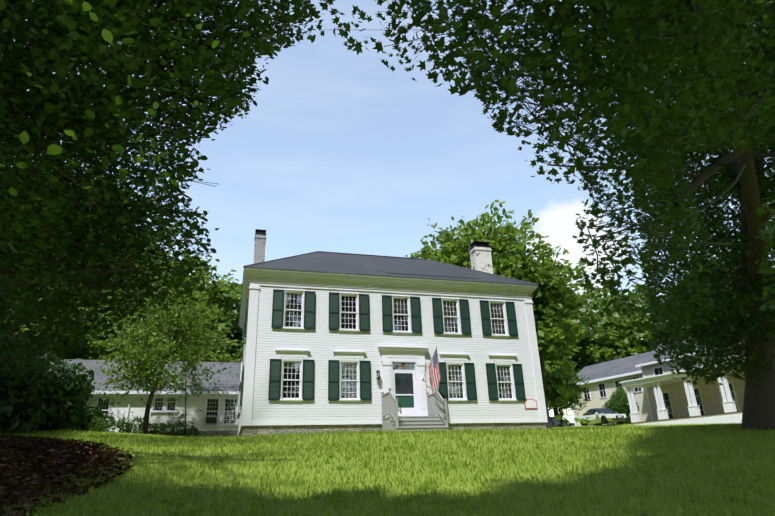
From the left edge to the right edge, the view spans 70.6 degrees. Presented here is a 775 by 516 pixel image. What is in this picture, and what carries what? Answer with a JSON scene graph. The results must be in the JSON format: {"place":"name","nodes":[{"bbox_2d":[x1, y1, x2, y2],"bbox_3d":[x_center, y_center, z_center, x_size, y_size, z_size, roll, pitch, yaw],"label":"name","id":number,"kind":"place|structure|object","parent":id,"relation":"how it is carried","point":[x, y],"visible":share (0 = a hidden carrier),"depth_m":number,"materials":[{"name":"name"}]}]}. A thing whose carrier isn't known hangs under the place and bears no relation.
{"place":"outdoors","nodes":[
{"label":"outdoors","id":0,"kind":"place"},
{"bbox_2d":[0,423,774,515],"bbox_3d":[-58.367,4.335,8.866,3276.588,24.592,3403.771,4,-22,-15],"label":"lawn","id":1,"kind":"structure","parent":0,"point":[527,494],"depth_m":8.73,"materials":[{"name":"green plant"}]},
{"bbox_2d":[0,327,85,434],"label":"shrub leaves","id":2,"kind":"object","parent":1,"relation":"on","point":[17,421],"visible":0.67,"depth_m":19.12,"materials":[{"name":"green plant"}]},
{"bbox_2d":[0,354,94,430],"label":"shrub leaves","id":3,"kind":"object","parent":1,"relation":"on","point":[76,410],"visible":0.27,"depth_m":21.15,"materials":[{"name":"green plant"}]},
{"bbox_2d":[0,434,135,515],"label":"mulch chips","id":4,"kind":"object","parent":1,"relation":"on","point":[36,461],"visible":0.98,"depth_m":9.18,"materials":[{"name":"brown wood"}]},
{"bbox_2d":[50,403,104,430],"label":"shrub leaves","id":5,"kind":"object","parent":1,"relation":"on","point":[95,411],"visible":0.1,"depth_m":25.99,"materials":[{"name":"green plant"}]},
{"bbox_2d":[84,416,103,431],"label":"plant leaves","id":6,"kind":"object","parent":1,"relation":"on","point":[98,427],"visible":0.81,"depth_m":25.72,"materials":[{"name":"green plant"}]},
{"bbox_2d":[0,163,200,359],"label":"tree","id":7,"kind":"object","parent":1,"relation":"on","point":[73,356],"depth_m":35.17,"materials":[{"name":"green plant"}]},
{"bbox_2d":[100,412,119,431],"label":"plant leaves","id":8,"kind":"object","parent":1,"relation":"on","point":[106,424],"visible":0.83,"depth_m":25.74,"materials":[{"name":"green plant"}]},
{"bbox_2d":[3,359,240,436],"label":"wing walls","id":9,"kind":"structure","parent":1,"relation":"on","point":[228,385],"depth_m":27.87,"materials":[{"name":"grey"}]},
{"bbox_2d":[95,398,111,424],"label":"wing window","id":10,"kind":"structure","parent":9,"relation":"attached to","point":[104,405],"depth_m":26.98,"materials":[{"name":"white glass"}]},
{"bbox_2d":[151,398,164,412],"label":"wing window","id":11,"kind":"structure","parent":9,"relation":"attached to","point":[158,405],"depth_m":27.59,"materials":[{"name":"white glass"}]},
{"bbox_2d":[164,398,177,412],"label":"wing window","id":12,"kind":"structure","parent":9,"relation":"attached to","point":[170,406],"depth_m":27.73,"materials":[{"name":"white glass"}]},
{"bbox_2d":[202,396,220,425],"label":"wing window","id":13,"kind":"structure","parent":9,"relation":"attached to","point":[212,412],"depth_m":28.15,"materials":[{"name":"white glass"}]},
{"bbox_2d":[221,396,237,425],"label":"wing window","id":14,"kind":"structure","parent":9,"relation":"attached to","point":[230,412],"depth_m":28.42,"materials":[{"name":"white glass"}]},
{"bbox_2d":[118,417,132,432],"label":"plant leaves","id":15,"kind":"object","parent":1,"relation":"on","point":[123,425],"visible":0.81,"depth_m":26.22,"materials":[{"name":"green plant"}]},
{"bbox_2d":[17,242,242,362],"bbox_3d":[-16.750,5.583,38.248,15.567,13.220,16.929,4,-22,-15],"label":"tree","id":16,"kind":"object","parent":1,"relation":"on","point":[228,298],"visible":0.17,"depth_m":35.89,"materials":[{"name":"green plant"}]},
{"bbox_2d":[128,416,143,432],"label":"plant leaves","id":17,"kind":"object","parent":1,"relation":"on","point":[137,419],"visible":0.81,"depth_m":26.20,"materials":[{"name":"green plant"}]},
{"bbox_2d":[50,267,243,433],"bbox_3d":[-10.725,4.615,26.442,8.143,7.992,7.871,-7,-22,12],"label":"small tree","id":18,"kind":"object","parent":1,"relation":"on","point":[151,355],"depth_m":25.14,"materials":[{"name":"green plant"}]},
{"bbox_2d":[0,0,297,371],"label":"maple twiglets","id":19,"kind":"object","parent":1,"relation":"on","point":[74,188],"visible":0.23,"depth_m":5.46,"materials":[{"name":"brown plant"}]},
{"bbox_2d":[148,423,159,434],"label":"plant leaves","id":20,"kind":"object","parent":1,"relation":"on","point":[154,431],"visible":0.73,"depth_m":26.15,"materials":[{"name":"green plant"}]},
{"bbox_2d":[0,0,319,394],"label":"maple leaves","id":21,"kind":"object","parent":1,"relation":"on","point":[57,151],"visible":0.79,"depth_m":4.99,"materials":[{"name":"green plant"}]},
{"bbox_2d":[0,0,324,395],"bbox_3d":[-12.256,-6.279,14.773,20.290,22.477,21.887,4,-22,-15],"label":"maple tree","id":22,"kind":"object","parent":1,"relation":"on","point":[72,182],"depth_m":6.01,"materials":[{"name":"green plant"}]},
{"bbox_2d":[157,420,172,435],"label":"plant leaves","id":23,"kind":"object","parent":1,"relation":"on","point":[163,429],"visible":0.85,"depth_m":26.57,"materials":[{"name":"green plant"}]},
{"bbox_2d":[170,420,186,435],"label":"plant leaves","id":24,"kind":"object","parent":1,"relation":"on","point":[178,425],"visible":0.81,"depth_m":26.57,"materials":[{"name":"green plant"}]},
{"bbox_2d":[165,356,219,436],"bbox_3d":[-9.576,6.886,26.611,2.635,4.189,4.154,4,-22,-15],"label":"tree sapling","id":25,"kind":"object","parent":1,"relation":"on","point":[195,384],"depth_m":26.24,"materials":[{"name":"green plant"}]},
{"bbox_2d":[186,424,201,436],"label":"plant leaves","id":26,"kind":"object","parent":1,"relation":"on","point":[195,430],"visible":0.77,"depth_m":26.57,"materials":[{"name":"green plant"}]},
{"bbox_2d":[208,275,241,314],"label":"tree","id":27,"kind":"object","parent":1,"relation":"on","point":[236,291],"depth_m":58.56,"materials":[{"name":"green plant"}]},
{"bbox_2d":[212,299,242,358],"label":"tree","id":28,"kind":"object","parent":1,"relation":"on","point":[237,327],"visible":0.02,"depth_m":40.43,"materials":[{"name":"green plant"}]},
{"bbox_2d":[237,267,547,436],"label":"house walls","id":29,"kind":"structure","parent":1,"relation":"on","point":[260,412],"depth_m":23.19,"materials":[{"name":"white wood"}]},
{"bbox_2d":[240,365,244,408],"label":"window shutter","id":30,"kind":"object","parent":29,"relation":"attached to","point":[241,393],"visible":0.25,"depth_m":22.77,"materials":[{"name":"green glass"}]},
{"bbox_2d":[241,323,244,361],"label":"window shutter","id":31,"kind":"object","parent":29,"relation":"attached to","point":[243,344],"visible":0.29,"depth_m":27.62,"materials":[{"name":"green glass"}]},
{"bbox_2d":[244,299,248,343],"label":"window shutter","id":32,"kind":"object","parent":29,"relation":"attached to","point":[246,320],"visible":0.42,"depth_m":23.81,"materials":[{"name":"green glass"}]},
{"bbox_2d":[268,349,313,400],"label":"window","id":33,"kind":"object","parent":29,"relation":"attached to","point":[288,373],"visible":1,"depth_m":21.78,"materials":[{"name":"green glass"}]},
{"bbox_2d":[271,289,315,329],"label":"house window","id":34,"kind":"structure","parent":29,"relation":"attached to","point":[296,314],"depth_m":22.75,"materials":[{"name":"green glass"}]},
{"bbox_2d":[328,350,370,400],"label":"window","id":35,"kind":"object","parent":29,"relation":"attached to","point":[349,379],"visible":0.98,"depth_m":22.40,"materials":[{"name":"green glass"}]},
{"bbox_2d":[329,292,369,331],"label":"house window","id":36,"kind":"structure","parent":29,"relation":"attached to","point":[344,309],"depth_m":23.37,"materials":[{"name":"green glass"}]},
{"bbox_2d":[243,251,538,285],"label":"house roof","id":37,"kind":"structure","parent":29,"relation":"on","point":[324,261],"depth_m":26.26,"materials":[{"name":"grey"}]},
{"bbox_2d":[253,229,492,273],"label":"chimneys","id":38,"kind":"object","parent":37,"relation":"on","point":[480,256],"visible":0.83,"depth_m":29.18,"materials":[{"name":"white brick"}]},
{"bbox_2d":[382,295,421,332],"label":"house window","id":39,"kind":"structure","parent":29,"relation":"attached to","point":[396,313],"depth_m":23.98,"materials":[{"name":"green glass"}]},
{"bbox_2d":[428,348,440,396],"bbox_3d":[1.968,4.771,22.548,0.168,2.132,0.703,14,-26,-36],"label":"house flag","id":40,"kind":"object","parent":29,"relation":"attached to","point":[434,372],"visible":0.94,"depth_m":22.57,"materials":[{"name":"multicoloured fabric"}]},
{"bbox_2d":[432,298,470,334],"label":"house window","id":41,"kind":"structure","parent":29,"relation":"attached to","point":[446,317],"depth_m":24.56,"materials":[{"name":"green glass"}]},
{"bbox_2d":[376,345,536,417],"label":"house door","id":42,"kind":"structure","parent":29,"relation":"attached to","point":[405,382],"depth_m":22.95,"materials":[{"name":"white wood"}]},
{"bbox_2d":[438,353,476,400],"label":"window","id":43,"kind":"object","parent":29,"relation":"attached to","point":[452,384],"visible":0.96,"depth_m":23.59,"materials":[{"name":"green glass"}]},
{"bbox_2d":[479,300,517,336],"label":"house window","id":44,"kind":"structure","parent":29,"relation":"attached to","point":[494,321],"depth_m":25.18,"materials":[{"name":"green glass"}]},
{"bbox_2d":[485,354,525,400],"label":"window","id":45,"kind":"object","parent":29,"relation":"attached to","point":[500,371],"visible":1,"depth_m":24.18,"materials":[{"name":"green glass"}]},
{"bbox_2d":[381,388,448,432],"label":"house steps","id":46,"kind":"structure","parent":1,"relation":"on","point":[393,421],"depth_m":21.05,"materials":[{"name":"white wood"}]},
{"bbox_2d":[493,242,618,427],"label":"tree","id":47,"kind":"object","parent":1,"relation":"on","point":[554,316],"depth_m":40.10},
{"bbox_2d":[539,315,581,411],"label":"tree","id":48,"kind":"object","parent":1,"relation":"on","point":[548,362],"depth_m":77.74,"materials":[{"name":"green plant"}]},
{"bbox_2d":[550,417,574,427],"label":"car","id":49,"kind":"object","parent":1,"relation":"on","point":[556,423],"visible":0.17,"depth_m":59.37,"materials":[{"name":"grey"}]},
{"bbox_2d":[545,361,592,427],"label":"young tree","id":50,"kind":"object","parent":1,"relation":"on","point":[554,393],"depth_m":43.82,"materials":[{"name":"green plant"}]},
{"bbox_2d":[548,292,605,421],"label":"tree","id":51,"kind":"object","parent":1,"relation":"on","point":[577,368],"depth_m":86.31,"materials":[{"name":"green plant"}]},
{"bbox_2d":[384,0,774,430],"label":"maple tree","id":52,"kind":"object","parent":1,"relation":"on","point":[758,412],"depth_m":15.96,"materials":[{"name":"green plant"}]},
{"bbox_2d":[563,295,611,359],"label":"tree","id":53,"kind":"object","parent":1,"relation":"on","point":[601,324],"depth_m":100.60,"materials":[{"name":"green plant"}]},
{"bbox_2d":[578,408,626,425],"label":"white sedan car","id":54,"kind":"object","parent":1,"relation":"on","point":[608,415],"visible":0.81,"depth_m":48.10,"materials":[{"name":"white metal"}]},
{"bbox_2d":[566,276,669,368],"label":"tree","id":55,"kind":"object","parent":1,"relation":"on","point":[622,341],"depth_m":82.61,"materials":[{"name":"green plant"}]},
{"bbox_2d":[604,384,638,423],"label":"shrub","id":56,"kind":"object","parent":1,"relation":"on","point":[615,402],"depth_m":51.40,"materials":[{"name":"green plant"}]},
{"bbox_2d":[568,338,744,425],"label":"neighbour house","id":57,"kind":"structure","parent":1,"relation":"on","point":[656,392],"depth_m":46.22,"materials":[{"name":"beige wood"}]},
{"bbox_2d":[650,249,774,339],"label":"tree","id":58,"kind":"object","parent":1,"relation":"on","point":[720,283],"depth_m":65.02,"materials":[{"name":"green plant"}]},
{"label":"tree limb","id":59,"kind":"object","parent":1,"relation":"on","visible":0},
{"bbox_2d":[405,200,584,347],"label":"tree","id":60,"kind":"object","parent":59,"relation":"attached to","point":[501,245],"visible":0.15,"depth_m":40.65,"materials":[{"name":"green plant"}]},
{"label":"maple tree","id":61,"kind":"object","parent":1,"relation":"on","visible":0},
{"bbox_2d":[283,0,774,346],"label":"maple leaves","id":62,"kind":"object","parent":61,"relation":"attached to","point":[566,31],"visible":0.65,"depth_m":6.00,"materials":[{"name":"green plant"}]},
{"bbox_2d":[285,0,774,344],"bbox_3d":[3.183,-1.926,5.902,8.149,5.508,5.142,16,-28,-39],"label":"maple leaves","id":63,"kind":"object","parent":61,"relation":"attached to","point":[536,17],"visible":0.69,"depth_m":5.88,"materials":[{"name":"green plant"}]},
{"bbox_2d":[378,0,774,325],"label":"maple tree twiglets","id":64,"kind":"object","parent":61,"relation":"attached to","point":[517,102],"visible":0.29,"depth_m":6.27,"materials":[{"name":"brown plant"}]},
{"bbox_2d":[530,2,774,300],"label":"maple tree twiglets","id":65,"kind":"object","parent":61,"relation":"attached to","point":[717,173],"visible":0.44,"depth_m":11.62,"materials":[{"name":"brown plant"}]},
{"bbox_2d":[609,0,774,384],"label":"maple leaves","id":66,"kind":"object","parent":61,"relation":"attached to","point":[726,195],"visible":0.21,"depth_m":17.44,"materials":[{"name":"green plant"}]},
{"bbox_2d":[622,0,774,385],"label":"maple leaves","id":67,"kind":"object","parent":61,"relation":"attached to","point":[736,308],"visible":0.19,"depth_m":17.33,"materials":[{"name":"green plant"}]},
{"bbox_2d":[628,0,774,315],"bbox_3d":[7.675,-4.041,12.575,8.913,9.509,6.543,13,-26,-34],"label":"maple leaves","id":68,"kind":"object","parent":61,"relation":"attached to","point":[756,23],"visible":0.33,"depth_m":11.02,"materials":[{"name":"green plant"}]},
{"bbox_2d":[2,0,774,422],"label":"sky","id":69,"kind":"structure","parent":0,"point":[341,151],"materials":[{"name":"blue"}]}
]}

